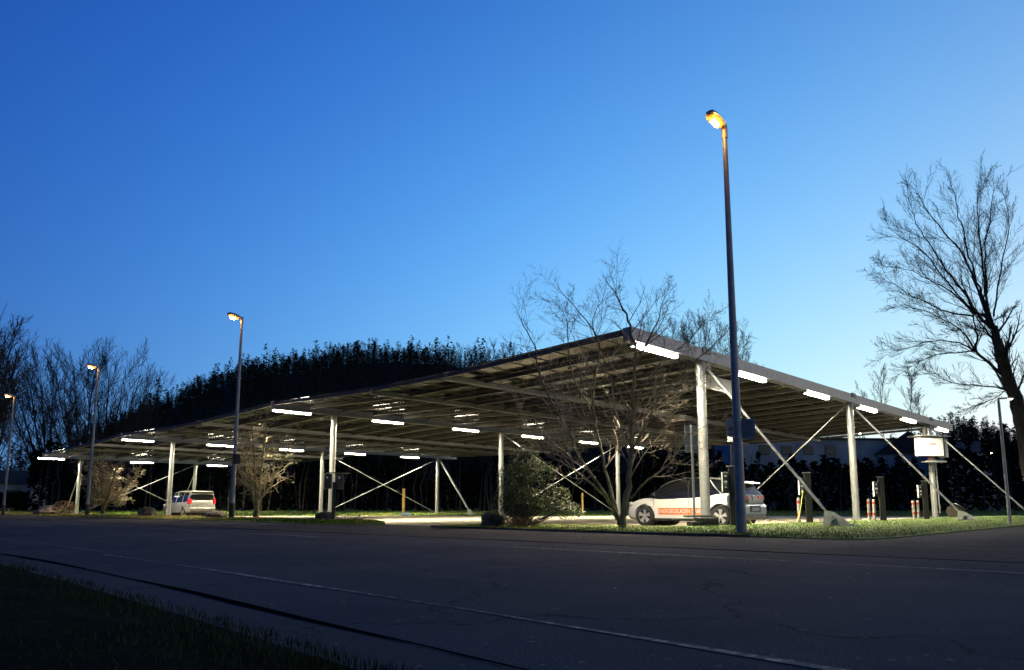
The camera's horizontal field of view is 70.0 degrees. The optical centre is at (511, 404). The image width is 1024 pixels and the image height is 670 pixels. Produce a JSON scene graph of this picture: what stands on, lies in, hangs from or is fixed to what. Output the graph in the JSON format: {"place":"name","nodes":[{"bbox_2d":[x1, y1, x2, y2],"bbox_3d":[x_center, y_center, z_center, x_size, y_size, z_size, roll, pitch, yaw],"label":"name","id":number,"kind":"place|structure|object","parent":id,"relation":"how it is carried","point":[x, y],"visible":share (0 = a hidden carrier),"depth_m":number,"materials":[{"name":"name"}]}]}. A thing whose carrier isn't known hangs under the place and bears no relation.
{"place":"outdoors","nodes":[
{"label":"outdoors","id":0,"kind":"place"},
{"bbox_2d":[0,512,384,524],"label":"verge","id":1,"kind":"structure","parent":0,"point":[215,520],"depth_m":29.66,"materials":[{"name":"green plant"}]},
{"bbox_2d":[52,500,76,514],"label":"reddish shrub","id":2,"kind":"object","parent":1,"relation":"on","point":[65,508],"visible":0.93,"depth_m":47.95,"materials":[{"name":"brown plant"}]},
{"bbox_2d":[85,363,99,515],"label":"street lamp","id":3,"kind":"object","parent":1,"relation":"on","point":[87,504],"visible":0.89,"depth_m":42.81,"materials":[{"name":"black metal"}]},
{"bbox_2d":[69,448,146,513],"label":"bare tree","id":4,"kind":"object","parent":1,"relation":"on","point":[105,491],"visible":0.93,"depth_m":46.34,"materials":[{"name":"brown plant"}]},
{"bbox_2d":[136,507,157,516],"bbox_3d":[-19.224,5.748,38.596,0.924,0.693,0.803,0,-8,0],"label":"boulder","id":5,"kind":"object","parent":1,"relation":"on","point":[146,511],"visible":0.73,"depth_m":38.28,"materials":[{"name":"grey stone"}]},
{"bbox_2d":[0,512,382,522],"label":"dry verge grass","id":6,"kind":"structure","parent":1,"relation":"on","point":[169,516],"depth_m":36.34,"materials":[{"name":"plant"}]},
{"bbox_2d":[205,510,226,517],"bbox_3d":[-13.441,5.061,33.104,0.924,0.531,0.744,0,-8,0],"label":"boulder","id":7,"kind":"object","parent":1,"relation":"on","point":[217,513],"visible":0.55,"depth_m":32.84,"materials":[{"name":"grey stone"}]},
{"bbox_2d":[227,312,243,518],"bbox_3d":[-12.037,0.507,31.409,0.422,9.081,0.777,-8,-11,43],"label":"street lamp","id":8,"kind":"object","parent":1,"relation":"on","point":[236,456],"visible":0.92,"depth_m":31.50,"materials":[{"name":"black metal"}]},
{"bbox_2d":[221,408,303,517],"bbox_3d":[-11.429,2.796,33.505,3.434,5.084,3.350,0,-8,0],"label":"bare tree","id":9,"kind":"object","parent":1,"relation":"on","point":[255,496],"visible":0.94,"depth_m":33.26,"materials":[{"name":"brown plant"}]},
{"bbox_2d":[315,511,332,520],"bbox_3d":[-6.923,4.175,26.880,0.591,0.481,0.631,0,-8,0],"label":"boulder","id":10,"kind":"object","parent":1,"relation":"on","point":[326,515],"visible":0.56,"depth_m":26.63,"materials":[{"name":"grey stone"}]},
{"bbox_2d":[333,513,382,519],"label":"grass tufts","id":11,"kind":"object","parent":1,"relation":"on","point":[358,516],"visible":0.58,"depth_m":27.54,"materials":[{"name":"green plant"}]},
{"bbox_2d":[0,558,420,669],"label":"verge","id":12,"kind":"structure","parent":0,"point":[128,653],"depth_m":2.89,"materials":[{"name":"green plant"}]},
{"bbox_2d":[324,472,348,518],"bbox_3d":[-7.244,3.879,30.139,1.010,2.140,0.450,3,-9,-20],"label":"twin charging post","id":13,"kind":"object","parent":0,"point":[333,486],"visible":0.97,"depth_m":30.09,"materials":[{"name":"black plastic"}]},
{"bbox_2d":[0,515,893,550],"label":"side strip","id":14,"kind":"object","parent":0,"point":[741,543],"visible":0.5,"depth_m":15.36,"materials":[{"name":"concrete"}]},
{"bbox_2d":[431,524,750,537],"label":"kerb","id":15,"kind":"structure","parent":14,"relation":"on","point":[646,533],"depth_m":16.08,"materials":[{"name":"concrete"}]},
{"bbox_2d":[0,519,1023,669],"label":"road","id":16,"kind":"structure","parent":0,"point":[946,617],"depth_m":4.81,"materials":[{"name":"grey asphalt"}]},
{"bbox_2d":[6,539,98,550],"bbox_3d":[-9.340,2.436,13.300,11.200,0.001,0.087,-8,-11,43],"label":"road edge line","id":17,"kind":"object","parent":16,"relation":"on","point":[64,546],"visible":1,"depth_m":10.55,"materials":[{"name":"white paint"}]},
{"bbox_2d":[154,528,315,536],"bbox_3d":[-7.039,2.990,17.234,9.200,0.001,0.141,-8,-11,43],"label":"road marking","id":18,"kind":"object","parent":16,"relation":"on","point":[235,532],"visible":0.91,"depth_m":15.84,"materials":[{"name":"white paint"}]},
{"bbox_2d":[0,554,514,669],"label":"gutter strip","id":19,"kind":"object","parent":16,"relation":"on","point":[366,647],"visible":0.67,"depth_m":3.40,"materials":[{"name":"concrete"}]},
{"bbox_2d":[0,553,528,669],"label":"gutter seam","id":20,"kind":"object","parent":16,"relation":"on","point":[262,608],"visible":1,"depth_m":3.92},
{"bbox_2d":[102,554,848,669],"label":"road edge line","id":21,"kind":"object","parent":16,"relation":"on","point":[817,666],"visible":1,"depth_m":3.16,"materials":[{"name":"white paint"}]},
{"bbox_2d":[29,532,981,661],"bbox_3d":[-1.827,1.899,9.536,19.884,0.005,6.530,-8,-11,44],"label":"road debris","id":22,"kind":"object","parent":16,"relation":"on","point":[554,609],"visible":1,"depth_m":6.57,"materials":[{"name":"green plant"}]},
{"bbox_2d":[21,519,1023,562],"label":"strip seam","id":23,"kind":"object","parent":16,"relation":"on","point":[605,544],"visible":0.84,"depth_m":10.29,"materials":[{"name":"black asphalt"}]},
{"bbox_2d":[466,544,1023,572],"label":"road marking","id":24,"kind":"object","parent":16,"relation":"on","point":[764,559],"visible":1,"depth_m":8.15,"materials":[{"name":"white paint"}]},
{"bbox_2d":[0,509,1023,516],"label":"grass","id":25,"kind":"structure","parent":0,"point":[458,514],"depth_m":69.66,"materials":[{"name":"green plant"}]},
{"bbox_2d":[1,393,14,514],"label":"street lamp","id":26,"kind":"object","parent":25,"relation":"on","point":[6,474],"visible":0.85,"depth_m":54.09,"materials":[{"name":"black metal"}]},
{"bbox_2d":[0,301,39,462],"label":"tall bare tree","id":27,"kind":"object","parent":25,"relation":"on","point":[5,401],"visible":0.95,"depth_m":71.60,"materials":[{"name":"brown plant"}]},
{"bbox_2d":[33,505,59,514],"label":"boulder","id":28,"kind":"object","parent":25,"relation":"on","point":[47,509],"visible":0.59,"depth_m":49.09,"materials":[{"name":"grey stone"}]},
{"bbox_2d":[0,332,99,496],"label":"tall bare tree","id":29,"kind":"object","parent":25,"relation":"on","point":[33,413],"visible":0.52,"depth_m":93.56,"materials":[{"name":"brown plant"}]},
{"bbox_2d":[18,332,119,507],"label":"tall bare tree","id":30,"kind":"object","parent":25,"relation":"on","point":[69,435],"visible":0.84,"depth_m":93.49,"materials":[{"name":"brown plant"}]},
{"bbox_2d":[60,335,175,508],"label":"tall bare tree","id":31,"kind":"object","parent":25,"relation":"on","point":[139,414],"visible":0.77,"depth_m":99.18,"materials":[{"name":"brown plant"}]},
{"bbox_2d":[402,489,404,512],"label":"timber post","id":32,"kind":"object","parent":25,"relation":"on","point":[403,500],"visible":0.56,"depth_m":63.36,"materials":[{"name":"wood"}]},
{"bbox_2d":[250,513,944,544],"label":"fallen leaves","id":33,"kind":"object","parent":25,"relation":"on","point":[555,525],"visible":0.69,"depth_m":19.56,"materials":[{"name":"brown plant"}]},
{"bbox_2d":[715,438,896,508],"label":"house","id":34,"kind":"structure","parent":25,"relation":"on","point":[810,451],"depth_m":90.57,"materials":[{"name":"tile"}]},
{"bbox_2d":[759,445,769,454],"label":"window","id":35,"kind":"structure","parent":34,"relation":"in","point":[764,449],"depth_m":90.04,"materials":[{"name":"black glass"}]},
{"bbox_2d":[781,445,791,454],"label":"window","id":36,"kind":"structure","parent":34,"relation":"in","point":[785,449],"depth_m":90.23,"materials":[{"name":"black glass"}]},
{"bbox_2d":[803,445,813,454],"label":"window","id":37,"kind":"structure","parent":34,"relation":"in","point":[807,449],"depth_m":90.43,"materials":[{"name":"black glass"}]},
{"bbox_2d":[825,445,835,454],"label":"window","id":38,"kind":"structure","parent":34,"relation":"in","point":[829,450],"depth_m":90.61,"materials":[{"name":"black glass"}]},
{"bbox_2d":[875,431,951,508],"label":"house","id":39,"kind":"structure","parent":25,"relation":"on","point":[904,443],"depth_m":88.89,"materials":[{"name":"tile"}]},
{"bbox_2d":[0,0,1023,469],"label":"sky","id":40,"kind":"structure","parent":0,"point":[336,172],"materials":[{"name":"blue"}]},
{"bbox_2d":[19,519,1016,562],"bbox_3d":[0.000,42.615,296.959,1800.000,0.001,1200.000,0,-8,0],"label":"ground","id":41,"kind":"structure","parent":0,"point":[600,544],"depth_m":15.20,"materials":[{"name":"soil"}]},
{"bbox_2d":[0,424,1023,510],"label":"wood edge","id":42,"kind":"object","parent":41,"relation":"on","point":[18,500],"depth_m":80.85,"materials":[{"name":"black plant"}]},
{"bbox_2d":[51,362,1023,508],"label":"hill","id":43,"kind":"structure","parent":0,"point":[223,409],"depth_m":192.03,"materials":[{"name":"green plant"}]},
{"bbox_2d":[0,470,51,509],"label":"house","id":44,"kind":"structure","parent":43,"relation":"on","point":[18,480],"depth_m":85.46,"materials":[{"name":"tile"}]},
{"bbox_2d":[297,356,306,371],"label":"conifer","id":45,"kind":"object","parent":43,"relation":"on","point":[300,360],"visible":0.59,"depth_m":243.41,"materials":[{"name":"green plant"}]},
{"bbox_2d":[488,338,498,357],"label":"bare ridge tree","id":46,"kind":"object","parent":43,"relation":"on","point":[493,347],"visible":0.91,"depth_m":263.95,"materials":[{"name":"brown plant"}]},
{"bbox_2d":[0,335,1022,508],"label":"hillside forest","id":47,"kind":"object","parent":43,"relation":"on","point":[444,363],"visible":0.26,"depth_m":204.63,"materials":[{"name":"plant"}]},
{"bbox_2d":[638,315,657,331],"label":"bare ridge tree","id":48,"kind":"object","parent":43,"relation":"on","point":[650,323],"visible":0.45,"depth_m":258.41,"materials":[{"name":"brown plant"}]},
{"bbox_2d":[667,316,688,340],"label":"bare ridge tree","id":49,"kind":"object","parent":43,"relation":"on","point":[672,326],"visible":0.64,"depth_m":255.31,"materials":[{"name":"brown plant"}]},
{"bbox_2d":[677,321,695,343],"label":"bare ridge tree","id":50,"kind":"object","parent":43,"relation":"on","point":[687,332],"visible":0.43,"depth_m":250.97,"materials":[{"name":"brown plant"}]},
{"bbox_2d":[680,311,697,344],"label":"bare ridge tree","id":51,"kind":"object","parent":43,"relation":"on","point":[686,327],"visible":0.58,"depth_m":257.14,"materials":[{"name":"brown plant"}]},
{"bbox_2d":[688,310,708,346],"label":"bare ridge tree","id":52,"kind":"object","parent":43,"relation":"on","point":[695,322],"visible":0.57,"depth_m":264.98,"materials":[{"name":"brown plant"}]},
{"bbox_2d":[695,314,711,350],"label":"bare ridge tree","id":53,"kind":"object","parent":43,"relation":"on","point":[705,332],"visible":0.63,"depth_m":255.93,"materials":[{"name":"brown plant"}]},
{"bbox_2d":[712,321,727,353],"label":"bare ridge tree","id":54,"kind":"object","parent":43,"relation":"on","point":[720,333],"visible":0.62,"depth_m":260.15,"materials":[{"name":"brown plant"}]},
{"bbox_2d":[724,320,743,357],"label":"bare ridge tree","id":55,"kind":"object","parent":43,"relation":"on","point":[737,342],"visible":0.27,"depth_m":243.50,"materials":[{"name":"brown plant"}]},
{"bbox_2d":[738,319,751,360],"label":"bare ridge tree","id":56,"kind":"object","parent":43,"relation":"on","point":[743,345],"visible":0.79,"depth_m":256.49,"materials":[{"name":"brown plant"}]},
{"bbox_2d":[739,351,752,362],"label":"bare ridge tree","id":57,"kind":"object","parent":43,"relation":"on","point":[747,352],"visible":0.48,"depth_m":241.67,"materials":[{"name":"brown plant"}]},
{"bbox_2d":[855,380,867,437],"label":"bare ridge tree","id":58,"kind":"object","parent":43,"relation":"on","point":[861,393],"visible":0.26,"depth_m":233.76,"materials":[{"name":"brown plant"}]},
{"bbox_2d":[868,364,890,435],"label":"bare ridge tree","id":59,"kind":"object","parent":43,"relation":"on","point":[879,378],"visible":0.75,"depth_m":233.76,"materials":[{"name":"brown plant"}]},
{"bbox_2d":[898,362,926,428],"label":"bare ridge tree","id":60,"kind":"object","parent":43,"relation":"on","point":[911,378],"visible":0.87,"depth_m":227.26,"materials":[{"name":"brown plant"}]},
{"bbox_2d":[908,389,930,434],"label":"bare ridge tree","id":61,"kind":"object","parent":43,"relation":"on","point":[916,407],"visible":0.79,"depth_m":226.98,"materials":[{"name":"brown plant"}]},
{"bbox_2d":[243,516,943,525],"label":"parking lot","id":62,"kind":"structure","parent":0,"point":[446,520],"depth_m":42.12,"materials":[{"name":"grey concrete"}]},
{"bbox_2d":[163,491,215,515],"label":"parked car","id":63,"kind":"object","parent":62,"relation":"on","point":[194,503],"visible":0.83,"depth_m":53.83,"materials":[{"name":"silver metal"}]},
{"bbox_2d":[42,326,1023,525],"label":"solar carport","id":64,"kind":"object","parent":62,"relation":"on","point":[431,411],"visible":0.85,"depth_m":38.44,"materials":[{"name":"metal"}]},
{"bbox_2d":[37,457,64,459],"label":"tube light","id":65,"kind":"object","parent":64,"relation":"attached to","point":[51,458],"visible":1,"depth_m":62.81,"materials":[{"name":"white plastic"}]},
{"bbox_2d":[121,439,153,441],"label":"tube light","id":66,"kind":"object","parent":64,"relation":"attached to","point":[138,440],"visible":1,"depth_m":50.15,"materials":[{"name":"beige plastic"}]},
{"bbox_2d":[206,444,231,446],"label":"tube light","id":67,"kind":"object","parent":64,"relation":"attached to","point":[218,445],"visible":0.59,"depth_m":54.11,"materials":[{"name":"beige plastic"}]},
{"bbox_2d":[271,409,311,414],"bbox_3d":[-10.862,0.373,36.093,0.160,0.096,2.100,-8,-11,43],"label":"tube light","id":68,"kind":"object","parent":64,"relation":"attached to","point":[287,411],"visible":1,"depth_m":36.00,"materials":[{"name":"white plastic"}]},
{"bbox_2d":[371,419,403,423],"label":"tube light","id":69,"kind":"object","parent":64,"relation":"attached to","point":[374,420],"visible":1,"depth_m":40.16,"materials":[{"name":"beige plastic"}]},
{"bbox_2d":[452,428,478,431],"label":"tube light","id":70,"kind":"object","parent":64,"relation":"attached to","point":[465,429],"visible":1,"depth_m":44.33,"materials":[{"name":"beige plastic"}]},
{"bbox_2d":[578,441,597,443],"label":"tube light","id":71,"kind":"object","parent":64,"relation":"attached to","point":[588,442],"visible":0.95,"depth_m":52.87,"materials":[{"name":"beige plastic"}]},
{"bbox_2d":[630,343,677,357],"bbox_3d":[4.322,-1.621,22.088,0.160,0.096,2.400,-8,-11,43],"label":"tube light","id":72,"kind":"object","parent":64,"relation":"attached to","point":[650,349],"visible":0.67,"depth_m":22.00,"materials":[{"name":"white plastic"}]},
{"bbox_2d":[705,374,731,393],"bbox_3d":[7.457,-0.731,26.485,0.030,0.500,2.300,-8,-11,43],"label":"ceiling light","id":73,"kind":"object","parent":64,"relation":"hanging from","point":[713,383],"visible":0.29,"depth_m":26.46,"materials":[{"name":"grey metal"}]},
{"bbox_2d":[739,372,766,381],"bbox_3d":[8.625,-0.998,26.509,0.160,0.096,2.400,-8,-11,43],"label":"tube light","id":74,"kind":"object","parent":64,"relation":"attached to","point":[748,376],"visible":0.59,"depth_m":26.59,"materials":[{"name":"white plastic"}]},
{"bbox_2d":[803,391,829,399],"bbox_3d":[12.857,-0.385,30.858,0.160,0.096,2.400,-8,-11,43],"label":"tube light","id":75,"kind":"object","parent":64,"relation":"attached to","point":[815,395],"visible":1,"depth_m":30.72,"materials":[{"name":"beige plastic"}]},
{"bbox_2d":[856,406,876,412],"bbox_3d":[17.090,0.228,35.208,0.160,0.096,2.400,-8,-11,43],"label":"tube light","id":76,"kind":"object","parent":64,"relation":"attached to","point":[867,409],"visible":1,"depth_m":35.08,"materials":[{"name":"beige plastic"}]},
{"bbox_2d":[900,418,915,422],"bbox_3d":[21.531,0.871,39.771,0.160,0.096,2.400,-8,-11,43],"label":"tube light","id":77,"kind":"object","parent":64,"relation":"attached to","point":[907,420],"visible":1,"depth_m":39.61,"materials":[{"name":"beige plastic"}]},
{"bbox_2d":[908,427,950,512],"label":"inverter cabinet","id":78,"kind":"object","parent":64,"relation":"attached to","point":[934,445],"visible":1,"depth_m":41.49,"materials":[{"name":"metal"}]},
{"bbox_2d":[934,427,947,431],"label":"tube light","id":79,"kind":"object","parent":64,"relation":"attached to","point":[940,429],"visible":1,"depth_m":44.22,"materials":[{"name":"beige plastic"}]},
{"bbox_2d":[628,477,765,525],"bbox_3d":[6.611,3.580,26.672,4.781,1.802,2.332,-8,-11,43],"label":"parked car","id":80,"kind":"object","parent":62,"relation":"on","point":[665,504],"visible":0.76,"depth_m":25.88,"materials":[{"name":"white paint"}]},
{"bbox_2d":[749,491,802,523],"bbox_3d":[8.957,3.541,24.874,2.233,1.205,0.776,0,-8,0],"label":"charging cable","id":81,"kind":"object","parent":80,"relation":"attached to","point":[799,512],"visible":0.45,"depth_m":24.92,"materials":[{"name":"yellow plastic"}]},
{"bbox_2d":[797,498,800,522],"bbox_3d":[9.920,3.734,25.276,0.121,1.020,0.121,0,-8,0],"label":"bollard","id":82,"kind":"object","parent":62,"relation":"on","point":[798,508],"visible":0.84,"depth_m":25.25,"materials":[{"name":"white metal"}]},
{"bbox_2d":[867,499,870,520],"bbox_3d":[14.050,4.229,28.792,0.121,1.020,0.121,0,-8,0],"label":"bollard","id":83,"kind":"object","parent":62,"relation":"on","point":[868,510],"visible":0.92,"depth_m":28.76,"materials":[{"name":"white metal"}]},
{"bbox_2d":[872,499,875,519],"bbox_3d":[14.620,4.334,29.534,0.121,1.020,0.121,0,-8,0],"label":"bollard","id":84,"kind":"object","parent":62,"relation":"on","point":[873,509],"visible":0.89,"depth_m":29.50,"materials":[{"name":"white metal"}]},
{"bbox_2d":[911,500,915,518],"bbox_3d":[18.200,4.843,33.148,0.121,1.020,0.121,0,-8,0],"label":"bollard","id":85,"kind":"object","parent":62,"relation":"on","point":[913,509],"visible":0.91,"depth_m":33.13,"materials":[{"name":"white metal"}]},
{"bbox_2d":[916,500,919,518],"bbox_3d":[18.850,4.955,33.941,0.121,1.020,0.121,0,-8,0],"label":"bollard","id":86,"kind":"object","parent":62,"relation":"on","point":[918,509],"visible":0.92,"depth_m":33.91,"materials":[{"name":"white"}]},
{"bbox_2d":[946,503,965,516],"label":"cable drum","id":87,"kind":"object","parent":62,"relation":"on","point":[951,511],"visible":0.53,"depth_m":41.00,"materials":[{"name":"brown wood"}]},
{"bbox_2d":[439,515,1023,539],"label":"verge","id":88,"kind":"structure","parent":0,"point":[935,532],"depth_m":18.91,"materials":[{"name":"green plant"}]},
{"bbox_2d":[481,512,504,526],"bbox_3d":[-0.529,3.244,20.351,0.665,0.507,0.608,0,-8,0],"label":"boulder","id":89,"kind":"object","parent":88,"relation":"on","point":[489,519],"visible":0.59,"depth_m":20.09,"materials":[{"name":"grey stone"}]},
{"bbox_2d":[500,516,544,526],"bbox_3d":[0.265,3.125,19.432,1.207,0.318,0.502,0,-8,0],"label":"dry bush","id":90,"kind":"object","parent":88,"relation":"on","point":[508,523],"visible":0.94,"depth_m":19.43,"materials":[{"name":"brown plant"}]},
{"bbox_2d":[490,443,583,525],"bbox_3d":[0.692,2.222,20.183,2.635,2.315,1.135,0,-8,0],"label":"evergreen bush","id":91,"kind":"object","parent":88,"relation":"on","point":[520,510],"visible":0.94,"depth_m":20.08,"materials":[{"name":"green plant"}]},
{"bbox_2d":[492,235,757,527],"bbox_3d":[2.874,-0.703,19.179,6.866,7.893,4.595,0,-8,0],"label":"bare tree","id":92,"kind":"object","parent":88,"relation":"on","point":[621,518],"visible":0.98,"depth_m":19.18,"materials":[{"name":"brown plant"}]},
{"bbox_2d":[672,515,718,525],"bbox_3d":[5.217,3.327,20.958,1.330,0.300,0.400,1,-8,-8],"label":"sign foot","id":93,"kind":"object","parent":88,"relation":"on","point":[709,520],"visible":0.94,"depth_m":20.82},
{"bbox_2d":[684,425,696,521],"bbox_3d":[5.248,2.019,21.243,0.360,2.850,0.105,1,-8,-8],"label":"road sign","id":94,"kind":"object","parent":93,"relation":"on","point":[691,440],"visible":0.81,"depth_m":21.36,"materials":[{"name":"metal"}]},
{"bbox_2d":[721,466,735,524],"bbox_3d":[6.467,2.742,21.479,0.565,1.885,0.310,-2,-8,12],"label":"charging post","id":95,"kind":"object","parent":88,"relation":"on","point":[728,481],"visible":0.74,"depth_m":21.46,"materials":[{"name":"black metal"}]},
{"bbox_2d":[705,110,755,532],"bbox_3d":[4.521,-1.768,15.261,0.865,9.081,0.390,5,-9,-30],"label":"street lamp","id":96,"kind":"object","parent":88,"relation":"on","point":[738,429],"visible":0.95,"depth_m":15.22,"materials":[{"name":"grey metal"}]},
{"bbox_2d":[728,437,732,465],"bbox_3d":[6.753,2.218,22.526,0.140,3.214,0.130,0,-8,0],"label":"lamp","id":97,"kind":"object","parent":88,"relation":"on","point":[730,439],"visible":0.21,"depth_m":22.65,"materials":[{"name":"white"}]},
{"bbox_2d":[798,472,812,521],"bbox_3d":[10.317,3.314,25.539,0.565,1.885,0.310,-2,-8,12],"label":"charging post","id":98,"kind":"object","parent":88,"relation":"on","point":[806,479],"visible":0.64,"depth_m":25.50,"materials":[{"name":"metal"}]},
{"bbox_2d":[872,477,886,520],"bbox_3d":[14.717,3.823,29.154,0.565,1.885,0.310,-2,-8,12],"label":"charging post","id":99,"kind":"object","parent":88,"relation":"on","point":[878,488],"visible":0.86,"depth_m":29.13,"materials":[{"name":"metal"}]},
{"bbox_2d":[917,481,929,518],"bbox_3d":[18.967,4.451,33.610,0.565,1.885,0.310,-2,-8,12],"label":"charging post","id":100,"kind":"object","parent":88,"relation":"on","point":[922,490],"visible":0.79,"depth_m":33.58,"materials":[{"name":"metal"}]},
{"bbox_2d":[856,149,1023,480],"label":"leaning tree","id":101,"kind":"object","parent":88,"relation":"on","point":[1010,387],"visible":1,"depth_m":47.89,"materials":[{"name":"brown plant"}]},
{"bbox_2d":[997,397,1013,522],"bbox_3d":[16.428,1.899,24.100,0.569,4.325,0.120,1,-8,-8],"label":"path lamp","id":102,"kind":"object","parent":88,"relation":"on","point":[1004,466],"visible":0.83,"depth_m":24.04,"materials":[{"name":"metal"}]},
{"bbox_2d":[766,526,1023,561],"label":"side road","id":103,"kind":"structure","parent":0,"point":[985,545],"depth_m":10.36,"materials":[{"name":"grey asphalt"}]},
{"bbox_2d":[948,442,996,508],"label":"house","id":104,"kind":"structure","parent":0,"point":[975,447],"depth_m":93.81,"materials":[{"name":"tile"}]}
]}

